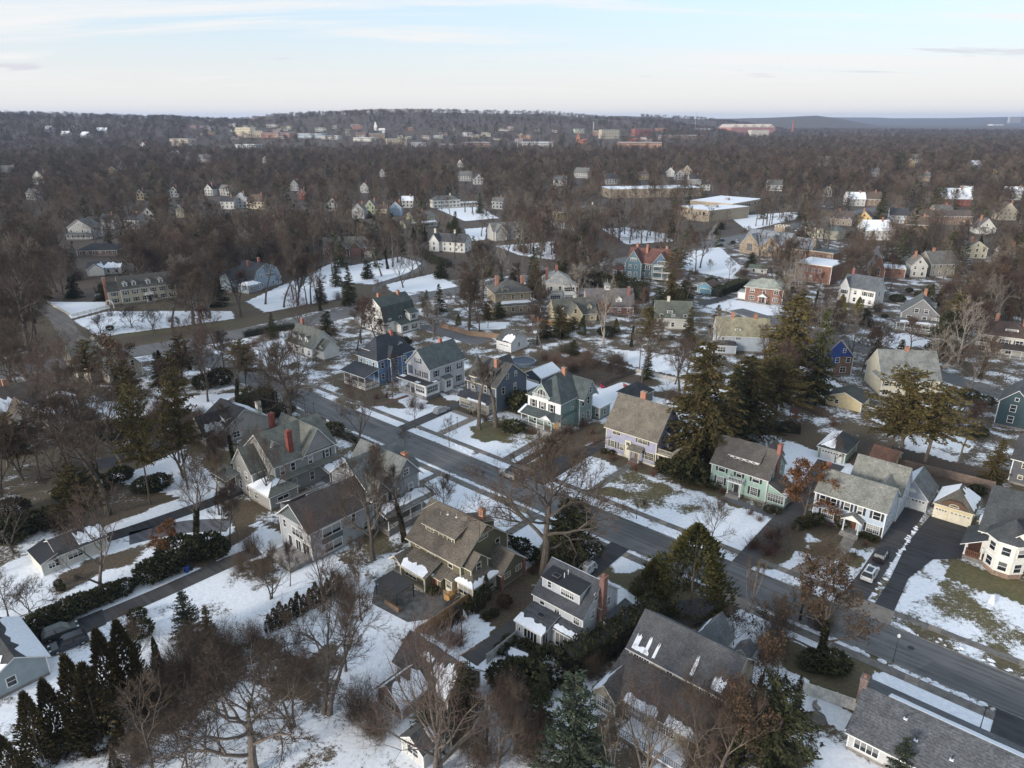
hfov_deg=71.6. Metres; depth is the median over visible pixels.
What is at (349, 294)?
spruce tree
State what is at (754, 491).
window
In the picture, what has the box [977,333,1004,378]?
bare tree
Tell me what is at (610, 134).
town building
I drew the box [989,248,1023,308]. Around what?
bare tree
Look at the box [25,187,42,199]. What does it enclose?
house
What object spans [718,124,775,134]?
hospital
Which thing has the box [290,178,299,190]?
house
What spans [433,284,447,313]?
spruce tree
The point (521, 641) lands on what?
evergreen shrub
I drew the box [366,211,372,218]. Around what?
hemlock tree
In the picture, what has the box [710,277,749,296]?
hedge
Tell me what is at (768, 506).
evergreen shrub
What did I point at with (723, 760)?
bare tree
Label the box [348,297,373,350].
bare tree
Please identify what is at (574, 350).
hemlock tree
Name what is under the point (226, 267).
bare tree
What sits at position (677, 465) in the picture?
evergreen shrub
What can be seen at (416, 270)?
driveway
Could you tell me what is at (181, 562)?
evergreen shrub
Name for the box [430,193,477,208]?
house
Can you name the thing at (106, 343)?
brown leaved tree
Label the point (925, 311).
window
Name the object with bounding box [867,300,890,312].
bare shrub
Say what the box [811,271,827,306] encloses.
bare tree
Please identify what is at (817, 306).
bare tree
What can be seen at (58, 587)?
evergreen shrub
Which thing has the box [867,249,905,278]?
brick hall
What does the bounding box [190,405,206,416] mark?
bare shrub
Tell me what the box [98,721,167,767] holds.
bare shrub
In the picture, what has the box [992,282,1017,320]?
bare tree
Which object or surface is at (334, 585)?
arborvitae
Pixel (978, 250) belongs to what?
house
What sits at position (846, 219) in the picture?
house
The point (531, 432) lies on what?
bare shrub
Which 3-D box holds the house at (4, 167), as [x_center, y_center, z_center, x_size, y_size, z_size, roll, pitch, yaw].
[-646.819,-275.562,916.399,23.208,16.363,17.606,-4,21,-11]
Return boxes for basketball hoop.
[461,610,468,630]
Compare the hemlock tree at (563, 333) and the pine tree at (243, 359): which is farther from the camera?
the hemlock tree at (563, 333)
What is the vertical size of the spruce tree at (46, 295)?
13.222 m
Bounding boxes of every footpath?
[371,395,408,406]
[419,473,437,484]
[438,416,476,434]
[450,410,471,417]
[503,439,541,460]
[505,516,536,533]
[588,464,632,492]
[722,495,774,517]
[790,536,854,573]
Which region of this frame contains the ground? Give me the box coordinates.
[0,112,1023,767]
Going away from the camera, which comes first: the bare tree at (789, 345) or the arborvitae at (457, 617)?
the arborvitae at (457, 617)
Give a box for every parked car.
[40,620,79,643]
[47,628,89,655]
[433,405,449,414]
[499,467,519,479]
[578,560,597,573]
[860,564,879,582]
[872,546,890,563]
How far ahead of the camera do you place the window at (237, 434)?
164.35 m
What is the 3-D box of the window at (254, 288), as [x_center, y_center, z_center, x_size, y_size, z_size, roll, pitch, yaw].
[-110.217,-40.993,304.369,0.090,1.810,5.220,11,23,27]
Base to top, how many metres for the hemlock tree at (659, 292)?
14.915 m
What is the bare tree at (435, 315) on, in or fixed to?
on the ground
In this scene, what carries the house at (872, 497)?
on the ground
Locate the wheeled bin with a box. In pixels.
[188,563,192,570]
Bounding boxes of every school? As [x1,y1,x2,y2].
[600,185,702,198]
[678,204,708,216]
[687,204,748,222]
[690,196,761,212]
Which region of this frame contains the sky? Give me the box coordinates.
[0,0,1023,119]
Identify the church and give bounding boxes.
[362,122,381,136]
[374,122,384,132]
[576,131,585,143]
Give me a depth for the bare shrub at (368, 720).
85.05 m
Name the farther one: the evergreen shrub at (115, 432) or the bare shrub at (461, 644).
the evergreen shrub at (115, 432)
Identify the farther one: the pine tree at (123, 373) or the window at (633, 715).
the pine tree at (123, 373)
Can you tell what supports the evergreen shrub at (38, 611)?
on the ground
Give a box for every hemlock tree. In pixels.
[64,276,83,299]
[92,283,105,301]
[208,282,229,307]
[252,252,265,262]
[319,310,339,335]
[360,260,375,279]
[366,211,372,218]
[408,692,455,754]
[432,258,449,279]
[444,660,484,729]
[492,302,506,319]
[508,270,519,282]
[531,497,608,569]
[536,319,553,338]
[549,516,562,551]
[552,320,570,338]
[566,339,580,356]
[649,286,666,316]
[677,279,694,300]
[717,222,724,229]
[718,663,826,767]
[743,252,757,267]
[858,308,874,327]
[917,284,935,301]
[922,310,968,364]
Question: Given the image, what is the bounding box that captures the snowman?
[988,595,994,604]
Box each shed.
[399,720,452,767]
[525,362,560,383]
[749,264,767,274]
[869,444,903,463]
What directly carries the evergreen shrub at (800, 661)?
on the ground
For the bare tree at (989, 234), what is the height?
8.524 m
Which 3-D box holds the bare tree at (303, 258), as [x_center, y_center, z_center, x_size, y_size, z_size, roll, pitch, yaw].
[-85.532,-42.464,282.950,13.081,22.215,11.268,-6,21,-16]
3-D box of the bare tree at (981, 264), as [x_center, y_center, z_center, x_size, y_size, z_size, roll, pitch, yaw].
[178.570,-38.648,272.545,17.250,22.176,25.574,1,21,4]
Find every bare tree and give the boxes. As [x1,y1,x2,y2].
[0,249,56,350]
[0,289,21,339]
[0,291,38,357]
[0,314,46,379]
[0,324,25,382]
[0,337,17,381]
[0,339,22,381]
[0,403,12,466]
[0,409,38,480]
[0,419,30,497]
[0,486,31,553]
[0,566,17,616]
[0,575,60,617]
[1,329,60,383]
[2,259,25,297]
[3,310,25,337]
[7,381,136,516]
[9,283,41,333]
[13,422,83,477]
[14,284,48,338]
[14,409,52,482]
[16,284,50,342]
[22,337,70,442]
[26,246,58,291]
[27,246,64,294]
[29,365,158,474]
[38,407,68,464]
[40,243,77,300]
[41,390,74,450]
[46,248,64,288]
[46,326,83,389]
[47,476,128,595]
[49,359,110,454]
[61,256,79,282]
[72,419,108,503]
[79,434,109,497]
[85,312,115,335]
[91,214,117,245]
[103,604,152,654]
[103,663,185,767]
[107,233,158,275]
[113,303,144,330]
[116,350,140,397]
[117,618,325,767]
[127,242,151,273]
[134,240,172,273]
[134,305,162,332]
[141,410,161,457]
[142,705,244,767]
[143,249,162,272]
[143,397,206,475]
[145,257,210,325]
[146,372,176,429]
[152,397,192,462]
[153,356,182,399]
[157,247,178,272]
[160,236,191,274]
[160,315,231,382]
[163,262,203,315]
[164,229,192,272]
[165,267,188,328]
[166,252,197,292]
[166,445,213,562]
[169,354,188,394]
[170,316,195,369]
[171,258,196,311]
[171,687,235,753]
[172,248,203,311]
[174,268,231,328]
[177,447,203,496]
[179,249,206,277]
[182,234,232,281]
[182,261,198,304]
[187,269,227,307]
[189,332,215,401]
[190,330,214,374]
[191,249,218,283]
[191,254,223,303]
[191,268,220,305]
[193,255,217,318]
[194,448,229,514]
[195,303,221,347]
[196,245,220,287]
[202,247,222,282]
[205,487,229,536]
[210,328,235,375]
[211,402,244,466]
[212,233,248,267]
[214,479,240,542]
[215,260,241,314]
[221,487,240,537]
[223,340,245,402]
[224,268,249,316]
[228,228,270,266]
[233,424,289,486]
[234,225,256,263]
[241,328,289,387]
[241,345,256,375]
[245,624,326,729]
[246,534,289,599]
[249,326,323,415]
[255,554,399,716]
[260,252,279,303]
[261,368,276,391]
[263,242,278,268]
[265,248,281,266]
[274,252,295,299]
[276,231,292,265]
[278,239,293,277]
[279,234,313,291]
[280,259,303,307]
[280,284,314,325]
[282,251,312,304]
[282,540,298,585]
[283,253,305,302]
[285,241,298,274]
[288,328,303,384]
[291,252,327,303]
[292,261,315,304]
[294,504,342,610]
[306,267,322,310]
[316,591,363,671]
[322,241,336,276]
[323,438,416,560]
[326,324,343,340]
[331,374,384,444]
[345,295,373,343]
[345,535,379,620]
[346,587,513,767]
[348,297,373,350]
[359,293,388,336]
[360,230,385,275]
[367,443,380,456]
[373,279,385,296]
[374,317,388,334]
[378,230,390,268]
[379,463,411,542]
[382,352,401,397]
[383,250,414,287]
[397,425,409,443]
[401,234,423,277]
[402,230,437,274]
[404,390,421,427]
[416,294,432,315]
[416,469,467,511]
[420,295,444,339]
[422,305,444,331]
[437,415,457,446]
[445,236,505,298]
[446,271,493,327]
[456,261,469,281]
[456,416,642,576]
[458,273,489,330]
[460,269,479,322]
[464,362,493,429]
[468,283,491,330]
[469,674,528,767]
[470,243,490,285]
[470,359,501,427]
[490,661,547,753]
[496,241,509,275]
[497,217,519,258]
[510,262,521,281]
[513,220,533,253]
[517,238,530,266]
[518,267,544,313]
[524,259,539,278]
[524,305,548,351]
[526,284,552,344]
[528,216,551,267]
[535,234,572,274]
[563,256,593,297]
[566,234,585,257]
[566,243,589,269]
[569,245,581,271]
[571,269,583,294]
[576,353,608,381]
[576,461,591,480]
[578,257,593,287]
[579,246,598,266]
[580,235,596,266]
[584,359,604,379]
[586,249,620,286]
[589,275,621,347]
[590,684,631,767]
[595,229,624,266]
[602,224,614,233]
[605,353,626,375]
[610,660,703,767]
[612,226,629,239]
[622,226,639,239]
[625,302,641,346]
[631,314,672,383]
[633,225,649,237]
[633,287,650,327]
[643,225,661,238]
[656,379,688,420]
[658,657,739,767]
[660,335,704,394]
[661,262,682,287]
[662,251,685,278]
[665,330,692,391]
[673,338,696,383]
[674,366,696,392]
[677,239,691,268]
[681,268,698,300]
[686,670,783,767]
[687,229,712,274]
[692,299,732,355]
[692,494,737,543]
[705,259,715,270]
[723,603,759,644]
[725,255,735,276]
[739,226,750,236]
[744,554,767,612]
[748,588,802,639]
[755,247,792,279]
[755,322,790,361]
[757,324,773,358]
[760,236,806,277]
[763,278,824,336]
[775,248,806,300]
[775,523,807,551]
[777,337,814,406]
[781,255,815,296]
[782,238,800,275]
[797,539,837,580]
[802,301,817,332]
[806,293,840,333]
[810,302,828,329]
[810,532,851,579]
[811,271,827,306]
[814,284,837,322]
[815,285,854,339]
[829,432,845,462]
[830,246,856,284]
[830,311,860,334]
[834,244,867,278]
[837,551,862,588]
[843,258,866,275]
[843,305,870,353]
[852,236,876,274]
[854,326,882,371]
[860,314,885,331]
[866,254,886,276]
[869,321,903,356]
[884,252,905,290]
[902,314,925,349]
[921,321,964,371]
[927,291,968,333]
[931,281,954,308]
[938,279,962,297]
[938,334,1017,396]
[939,287,991,369]
[942,273,967,298]
[943,258,999,303]
[952,277,967,292]
[953,399,989,463]
[954,308,978,340]
[955,261,1023,321]
[960,298,998,364]
[963,286,991,337]
[973,226,989,235]
[973,253,1017,278]
[973,270,1012,319]
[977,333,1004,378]
[982,269,1020,321]
[983,249,1008,273]
[985,231,996,242]
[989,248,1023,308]
[990,278,1023,320]
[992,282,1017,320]
[999,271,1023,322]
[1001,263,1023,324]
[1006,295,1023,322]
[1007,256,1023,289]
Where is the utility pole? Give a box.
[479,694,490,752]
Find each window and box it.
[5,674,17,687]
[47,561,56,569]
[67,549,83,560]
[233,431,240,438]
[250,285,259,291]
[277,492,289,501]
[279,466,285,475]
[290,462,295,470]
[291,525,303,540]
[295,538,301,550]
[302,541,310,555]
[308,455,312,463]
[309,470,314,480]
[322,521,341,538]
[323,448,330,457]
[324,536,342,553]
[363,520,368,529]
[384,695,394,710]
[405,570,416,580]
[406,743,418,759]
[414,357,420,363]
[415,369,420,375]
[415,384,424,393]
[422,371,427,378]
[427,384,437,393]
[445,366,450,372]
[446,379,450,387]
[446,580,451,589]
[456,374,461,381]
[457,362,461,368]
[458,583,471,597]
[461,398,469,405]
[472,402,486,413]
[475,577,494,594]
[476,561,480,570]
[478,532,487,542]
[495,537,499,544]
[504,570,510,579]
[515,562,521,571]
[523,627,536,642]
[530,398,536,406]
[539,401,545,409]
[542,631,547,643]
[547,580,551,588]
[548,404,554,412]
[550,295,560,298]
[554,607,559,614]
[555,631,570,645]
[560,587,574,600]
[563,287,574,291]
[563,295,572,297]
[573,617,579,626]
[591,609,594,619]
[595,409,598,416]
[596,693,610,711]
[607,595,610,604]
[608,439,615,447]
[612,430,620,435]
[617,442,624,450]
[625,704,644,722]
[636,438,648,445]
[642,451,654,461]
[657,261,665,265]
[658,724,674,738]
[714,475,725,485]
[716,466,727,472]
[717,347,725,351]
[734,471,743,478]
[746,243,752,250]
[747,486,759,496]
[749,476,761,483]
[767,492,783,504]
[816,494,827,503]
[818,508,835,519]
[827,497,839,507]
[839,367,845,372]
[841,501,852,511]
[852,738,879,759]
[854,506,865,515]
[863,522,882,535]
[869,511,883,521]
[922,309,930,313]
[984,553,992,565]
[988,539,996,551]
[996,560,1008,572]
[999,339,1010,343]
[1000,546,1012,557]
[1006,415,1013,423]
[1009,404,1016,412]
[1012,564,1022,573]
[1013,341,1023,345]
[1016,550,1023,558]
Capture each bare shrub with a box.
[37,502,75,537]
[67,267,92,281]
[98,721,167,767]
[118,635,227,726]
[130,614,249,709]
[140,401,158,426]
[148,602,272,721]
[160,611,246,667]
[169,408,203,436]
[185,408,221,447]
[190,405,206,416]
[193,418,240,453]
[197,612,254,666]
[199,440,223,459]
[224,545,254,573]
[232,527,264,555]
[235,616,272,650]
[242,553,279,582]
[245,337,259,347]
[277,644,331,690]
[308,661,397,742]
[321,565,367,608]
[332,291,341,298]
[338,374,360,386]
[343,689,407,759]
[417,399,427,409]
[427,621,447,640]
[434,619,473,648]
[438,623,476,650]
[442,699,482,761]
[445,706,525,767]
[476,413,491,421]
[477,666,522,703]
[482,674,552,741]
[488,704,562,767]
[491,592,518,610]
[524,426,536,434]
[526,562,539,574]
[537,352,553,360]
[544,352,562,363]
[554,354,581,364]
[557,340,572,353]
[559,357,584,372]
[563,424,575,433]
[577,416,590,427]
[578,346,597,358]
[579,649,611,682]
[581,425,600,434]
[601,359,623,369]
[606,350,629,364]
[606,452,620,461]
[617,364,636,373]
[630,462,640,470]
[646,468,658,477]
[662,718,743,767]
[679,710,744,764]
[713,218,729,227]
[717,486,726,493]
[732,266,751,275]
[735,612,802,674]
[743,534,760,550]
[744,530,766,549]
[746,508,756,514]
[755,514,765,522]
[757,610,803,644]
[760,538,783,557]
[761,525,782,539]
[763,534,793,549]
[768,523,789,540]
[770,593,803,629]
[795,592,851,639]
[821,414,838,425]
[823,518,840,528]
[846,549,860,560]
[851,306,879,323]
[861,537,869,546]
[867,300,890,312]
[966,259,979,270]
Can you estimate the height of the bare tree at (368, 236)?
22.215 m
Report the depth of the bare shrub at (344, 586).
109.56 m
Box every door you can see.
[288,534,292,544]
[433,578,437,589]
[499,343,508,351]
[699,288,710,293]
[733,484,738,492]
[820,448,841,463]
[848,520,856,529]
[909,497,925,511]
[933,506,947,520]
[947,511,970,526]
[980,542,986,553]
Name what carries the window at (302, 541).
in the house at (291, 511)
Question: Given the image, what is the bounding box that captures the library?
[739,224,842,260]
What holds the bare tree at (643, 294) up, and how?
on the ground
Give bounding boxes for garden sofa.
[384,599,402,612]
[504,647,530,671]
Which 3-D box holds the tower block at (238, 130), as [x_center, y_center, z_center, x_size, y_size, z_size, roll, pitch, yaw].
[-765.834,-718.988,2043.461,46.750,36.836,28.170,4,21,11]
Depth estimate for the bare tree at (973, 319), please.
207.21 m
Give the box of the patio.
[372,584,455,621]
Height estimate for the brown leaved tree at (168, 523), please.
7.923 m
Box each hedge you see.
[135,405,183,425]
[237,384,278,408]
[242,322,294,337]
[335,428,372,443]
[415,248,452,267]
[561,590,670,672]
[562,266,605,287]
[601,271,650,300]
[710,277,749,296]
[770,420,800,433]
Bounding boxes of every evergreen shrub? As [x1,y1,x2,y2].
[0,496,32,520]
[0,508,50,535]
[0,517,33,546]
[15,426,37,439]
[22,613,53,636]
[23,505,66,530]
[24,606,66,632]
[37,597,83,624]
[50,479,90,501]
[52,590,96,617]
[53,579,62,586]
[55,583,65,591]
[72,587,108,609]
[79,473,109,492]
[90,581,124,604]
[95,422,122,440]
[105,464,134,483]
[106,576,138,597]
[126,605,148,619]
[126,616,155,640]
[127,475,161,494]
[131,555,176,585]
[142,472,173,491]
[145,552,188,578]
[152,532,203,563]
[182,529,225,559]
[191,372,216,390]
[199,537,231,559]
[205,366,234,386]
[262,406,280,418]
[269,403,296,415]
[325,421,345,436]
[400,335,411,343]
[427,585,439,595]
[481,610,491,620]
[483,654,532,691]
[489,607,499,616]
[493,641,510,655]
[495,593,512,606]
[497,654,553,705]
[498,417,526,433]
[500,632,518,646]
[504,389,527,407]
[507,531,514,544]
[509,392,527,414]
[511,536,531,552]
[516,637,532,651]
[518,545,540,561]
[521,642,580,691]
[526,641,538,652]
[596,325,617,337]
[600,448,607,452]
[608,449,614,454]
[654,457,674,474]
[663,456,686,478]
[667,455,701,482]
[676,457,710,486]
[691,462,711,480]
[705,277,717,281]
[706,480,721,489]
[763,504,775,513]
[769,506,782,513]
[791,522,801,530]
[793,516,813,528]
[795,651,822,670]
[801,647,836,673]
[805,512,825,525]
[812,646,856,677]
[834,515,851,528]
[858,531,868,538]
[864,532,874,540]
[870,534,880,542]
[889,293,906,302]
[905,287,913,291]
[957,388,980,398]
[966,424,991,438]
[967,483,987,495]
[971,394,997,405]
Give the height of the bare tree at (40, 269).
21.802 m
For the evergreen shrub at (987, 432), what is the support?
on the ground
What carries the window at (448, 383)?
in the house at (434, 370)
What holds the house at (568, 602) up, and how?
on the ground
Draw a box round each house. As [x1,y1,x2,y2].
[0,164,22,176]
[0,378,78,428]
[0,617,50,698]
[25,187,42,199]
[32,170,47,184]
[65,217,102,239]
[65,335,143,383]
[76,243,125,256]
[80,131,92,137]
[85,260,126,276]
[97,127,107,132]
[100,211,121,228]
[101,271,176,305]
[123,211,146,228]
[136,187,147,199]
[141,207,154,221]
[169,185,178,196]
[175,203,186,217]
[192,398,268,445]
[197,153,209,162]
[204,182,217,195]
[212,412,344,510]
[219,185,233,195]
[219,194,236,208]
[220,257,281,293]
[236,191,246,207]
[246,192,270,208]
[268,438,436,572]
[287,317,339,360]
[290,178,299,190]
[297,187,306,199]
[323,236,374,257]
[327,196,338,210]
[340,329,415,389]
[351,201,367,218]
[359,289,419,334]
[360,181,368,192]
[365,198,378,213]
[375,202,387,216]
[385,498,527,601]
[390,199,403,215]
[397,337,465,400]
[399,209,436,228]
[401,194,413,207]
[429,228,471,252]
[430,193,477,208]
[457,354,539,415]
[458,170,472,180]
[472,173,482,184]
[485,275,541,314]
[487,221,522,241]
[491,195,504,208]
[513,557,634,657]
[518,366,611,437]
[541,265,577,300]
[547,295,597,323]
[553,175,566,185]
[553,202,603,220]
[574,166,590,177]
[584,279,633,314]
[590,609,757,767]
[602,172,619,184]
[604,390,684,466]
[613,242,673,280]
[639,169,648,179]
[654,295,692,329]
[666,166,674,176]
[674,169,683,179]
[682,165,691,174]
[687,174,700,183]
[700,180,710,190]
[710,434,793,508]
[712,311,770,354]
[737,278,786,304]
[766,178,782,190]
[803,326,854,376]
[804,220,844,240]
[812,453,912,540]
[824,184,832,196]
[830,208,855,225]
[837,268,885,306]
[843,190,866,205]
[844,672,1023,767]
[856,217,891,239]
[857,208,874,224]
[861,190,881,205]
[864,346,942,398]
[870,167,879,176]
[887,205,908,223]
[895,288,939,334]
[902,214,931,233]
[905,157,914,166]
[905,251,928,277]
[911,207,972,224]
[920,170,930,180]
[921,247,957,276]
[930,203,953,209]
[933,186,972,205]
[960,484,1023,578]
[961,236,988,259]
[970,215,995,234]
[974,313,1023,361]
[992,200,1016,219]
[994,379,1023,430]
[996,241,1021,257]
[1004,185,1023,199]
[1008,434,1023,486]
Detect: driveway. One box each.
[37,609,105,650]
[63,442,175,473]
[103,548,261,622]
[107,491,243,541]
[129,519,232,544]
[372,255,429,291]
[398,401,460,429]
[420,323,492,344]
[463,615,517,665]
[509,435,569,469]
[520,435,605,485]
[590,542,628,576]
[667,598,739,627]
[695,296,733,304]
[732,459,844,568]
[846,507,923,599]
[875,516,967,610]
[889,507,923,533]
[990,708,1023,746]
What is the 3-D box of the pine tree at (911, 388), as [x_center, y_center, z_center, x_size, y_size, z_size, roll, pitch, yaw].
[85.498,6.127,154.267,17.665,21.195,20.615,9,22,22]
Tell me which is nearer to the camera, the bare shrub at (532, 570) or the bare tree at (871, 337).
the bare shrub at (532, 570)
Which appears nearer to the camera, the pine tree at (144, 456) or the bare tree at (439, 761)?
the bare tree at (439, 761)
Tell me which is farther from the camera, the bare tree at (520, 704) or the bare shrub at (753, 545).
the bare shrub at (753, 545)
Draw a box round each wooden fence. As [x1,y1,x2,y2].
[47,301,108,316]
[422,593,468,632]
[441,323,498,337]
[486,630,517,663]
[531,316,554,324]
[595,368,635,387]
[635,368,690,384]
[789,401,828,417]
[798,682,856,710]
[898,458,995,488]
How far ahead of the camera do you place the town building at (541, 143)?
1753.33 m
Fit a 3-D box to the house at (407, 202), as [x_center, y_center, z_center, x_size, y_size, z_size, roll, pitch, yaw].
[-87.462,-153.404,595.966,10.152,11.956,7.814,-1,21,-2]
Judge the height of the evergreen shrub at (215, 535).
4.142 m
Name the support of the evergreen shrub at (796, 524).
on the ground
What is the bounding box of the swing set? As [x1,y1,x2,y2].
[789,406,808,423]
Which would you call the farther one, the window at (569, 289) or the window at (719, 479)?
the window at (569, 289)
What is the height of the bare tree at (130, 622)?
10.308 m
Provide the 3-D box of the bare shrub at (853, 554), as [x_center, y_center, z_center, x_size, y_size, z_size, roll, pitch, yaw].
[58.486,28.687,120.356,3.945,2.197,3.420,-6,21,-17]
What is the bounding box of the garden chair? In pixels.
[812,699,820,710]
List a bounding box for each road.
[0,181,1021,378]
[19,298,88,344]
[173,347,1023,718]
[730,308,1002,398]
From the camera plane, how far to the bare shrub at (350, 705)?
87.59 m
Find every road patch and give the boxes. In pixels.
[610,518,730,571]
[915,662,1023,717]
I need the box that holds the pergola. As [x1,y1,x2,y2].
[374,570,414,605]
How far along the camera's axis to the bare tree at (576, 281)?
279.43 m
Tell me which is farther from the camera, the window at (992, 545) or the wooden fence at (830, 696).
the window at (992, 545)
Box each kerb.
[191,360,1023,719]
[197,346,1023,679]
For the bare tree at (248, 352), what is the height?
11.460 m
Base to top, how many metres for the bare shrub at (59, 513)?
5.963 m
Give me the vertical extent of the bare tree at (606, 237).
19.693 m
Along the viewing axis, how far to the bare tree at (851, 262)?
297.75 m
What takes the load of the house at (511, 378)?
on the ground
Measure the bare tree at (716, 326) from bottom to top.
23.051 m
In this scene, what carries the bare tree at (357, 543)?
on the ground
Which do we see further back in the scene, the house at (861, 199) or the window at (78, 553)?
the house at (861, 199)
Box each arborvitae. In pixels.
[263,613,274,633]
[269,607,282,630]
[275,601,286,626]
[282,604,291,622]
[288,597,299,619]
[293,591,304,616]
[300,594,309,612]
[305,587,317,609]
[310,581,321,606]
[322,578,332,599]
[328,572,338,596]
[452,609,459,624]
[456,606,463,621]
[460,601,469,618]
[465,595,474,614]
[471,590,481,611]
[476,587,486,607]
[481,574,491,601]
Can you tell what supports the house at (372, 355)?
on the ground
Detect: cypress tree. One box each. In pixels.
[455,314,461,324]
[576,317,586,334]
[613,318,620,332]
[628,557,671,603]
[641,521,741,626]
[840,295,848,315]
[852,297,863,316]
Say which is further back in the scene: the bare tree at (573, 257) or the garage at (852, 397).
the bare tree at (573, 257)
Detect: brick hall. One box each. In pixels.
[794,257,842,284]
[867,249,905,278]
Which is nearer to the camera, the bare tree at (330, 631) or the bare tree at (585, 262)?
the bare tree at (330, 631)
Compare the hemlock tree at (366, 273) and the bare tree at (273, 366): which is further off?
the hemlock tree at (366, 273)
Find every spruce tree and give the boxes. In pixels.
[35,270,52,299]
[149,352,162,387]
[200,605,222,640]
[266,312,279,339]
[313,279,328,304]
[329,257,343,286]
[340,266,357,305]
[421,290,431,311]
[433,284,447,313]
[450,211,461,233]
[475,193,484,213]
[484,254,495,277]
[499,269,504,281]
[525,247,540,285]
[525,662,558,743]
[527,260,543,297]
[528,266,539,299]
[559,246,568,271]
[640,348,655,380]
[653,340,755,488]
[663,269,680,300]
[679,290,684,300]
[679,307,698,342]
[708,304,721,337]
[717,367,759,442]
[720,355,791,445]
[744,294,835,410]
[787,674,804,723]
[795,307,838,406]
[796,194,809,219]
[830,300,841,329]
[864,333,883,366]
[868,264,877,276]
[874,191,888,219]
[894,339,905,349]
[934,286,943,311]
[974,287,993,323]
[975,439,1011,486]
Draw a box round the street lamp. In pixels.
[892,634,900,662]
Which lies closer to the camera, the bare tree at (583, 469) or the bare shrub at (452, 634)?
the bare shrub at (452, 634)
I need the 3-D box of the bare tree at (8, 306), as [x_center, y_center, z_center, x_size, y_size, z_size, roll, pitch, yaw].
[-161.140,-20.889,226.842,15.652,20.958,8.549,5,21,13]
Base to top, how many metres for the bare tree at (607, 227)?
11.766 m
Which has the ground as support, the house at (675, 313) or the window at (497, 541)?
the house at (675, 313)
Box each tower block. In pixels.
[235,127,254,135]
[252,116,279,119]
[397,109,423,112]
[1007,117,1021,122]
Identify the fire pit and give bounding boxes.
[809,710,826,725]
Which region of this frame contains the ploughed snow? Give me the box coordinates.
[326,406,1023,705]
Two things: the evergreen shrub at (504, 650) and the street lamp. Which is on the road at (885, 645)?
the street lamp
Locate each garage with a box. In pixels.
[27,521,109,575]
[373,630,484,720]
[495,328,527,352]
[616,381,654,400]
[697,278,720,294]
[817,431,859,464]
[825,385,870,412]
[906,466,938,512]
[932,484,982,526]
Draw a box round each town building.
[169,138,196,145]
[235,144,262,147]
[248,131,262,137]
[261,132,296,137]
[297,133,327,137]
[315,128,326,130]
[321,136,341,138]
[352,125,363,128]
[353,137,375,140]
[356,132,366,136]
[369,133,384,138]
[386,138,406,144]
[411,142,425,147]
[421,135,430,139]
[433,135,444,138]
[463,132,472,136]
[464,142,490,145]
[517,142,552,145]
[519,135,530,138]
[573,129,584,132]
[598,130,618,138]
[617,142,661,150]
[631,129,652,135]
[668,135,702,139]
[748,130,768,136]
[988,124,1003,125]
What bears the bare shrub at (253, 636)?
on the ground
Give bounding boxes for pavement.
[191,363,995,719]
[209,344,1023,666]
[707,221,723,239]
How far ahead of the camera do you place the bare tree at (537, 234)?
345.89 m
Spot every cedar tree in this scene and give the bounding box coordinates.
[0,734,31,767]
[10,689,64,767]
[30,677,77,759]
[53,652,109,750]
[62,660,131,757]
[88,626,136,712]
[104,618,150,702]
[106,748,123,767]
[125,649,155,715]
[150,636,165,691]
[154,350,164,370]
[410,227,416,242]
[421,226,427,240]
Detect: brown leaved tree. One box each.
[86,329,154,397]
[145,197,170,216]
[146,517,185,553]
[148,192,175,218]
[596,301,611,317]
[703,668,783,767]
[732,548,886,661]
[733,629,807,698]
[779,456,843,522]
[789,581,815,619]
[976,262,1012,303]
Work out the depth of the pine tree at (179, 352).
194.78 m
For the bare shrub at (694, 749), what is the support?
on the ground
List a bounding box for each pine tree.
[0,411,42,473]
[45,460,112,525]
[67,339,104,387]
[109,358,148,398]
[110,379,170,504]
[152,366,205,487]
[158,349,188,393]
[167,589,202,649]
[168,335,196,379]
[228,337,260,387]
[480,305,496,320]
[528,669,614,767]
[549,304,571,336]
[555,260,562,271]
[566,316,580,338]
[635,305,659,348]
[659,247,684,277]
[753,353,817,417]
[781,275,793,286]
[796,288,811,318]
[862,362,950,453]
[864,394,920,448]
[882,736,916,767]
[891,380,985,462]
[933,289,974,337]
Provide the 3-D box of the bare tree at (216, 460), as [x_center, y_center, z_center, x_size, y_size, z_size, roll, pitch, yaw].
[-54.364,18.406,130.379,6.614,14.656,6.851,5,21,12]
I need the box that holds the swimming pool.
[512,356,535,367]
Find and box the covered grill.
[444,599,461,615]
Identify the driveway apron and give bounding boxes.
[715,591,756,610]
[837,592,894,624]
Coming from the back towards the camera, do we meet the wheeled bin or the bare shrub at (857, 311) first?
the bare shrub at (857, 311)
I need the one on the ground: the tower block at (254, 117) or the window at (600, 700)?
the tower block at (254, 117)
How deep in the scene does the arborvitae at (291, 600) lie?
105.45 m
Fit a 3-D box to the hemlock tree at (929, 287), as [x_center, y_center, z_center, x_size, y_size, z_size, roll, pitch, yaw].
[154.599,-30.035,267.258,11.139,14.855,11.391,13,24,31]
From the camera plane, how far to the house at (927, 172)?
842.99 m
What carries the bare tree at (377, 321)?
on the ground
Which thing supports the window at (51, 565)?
in the garage at (40, 556)
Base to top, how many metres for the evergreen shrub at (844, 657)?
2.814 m

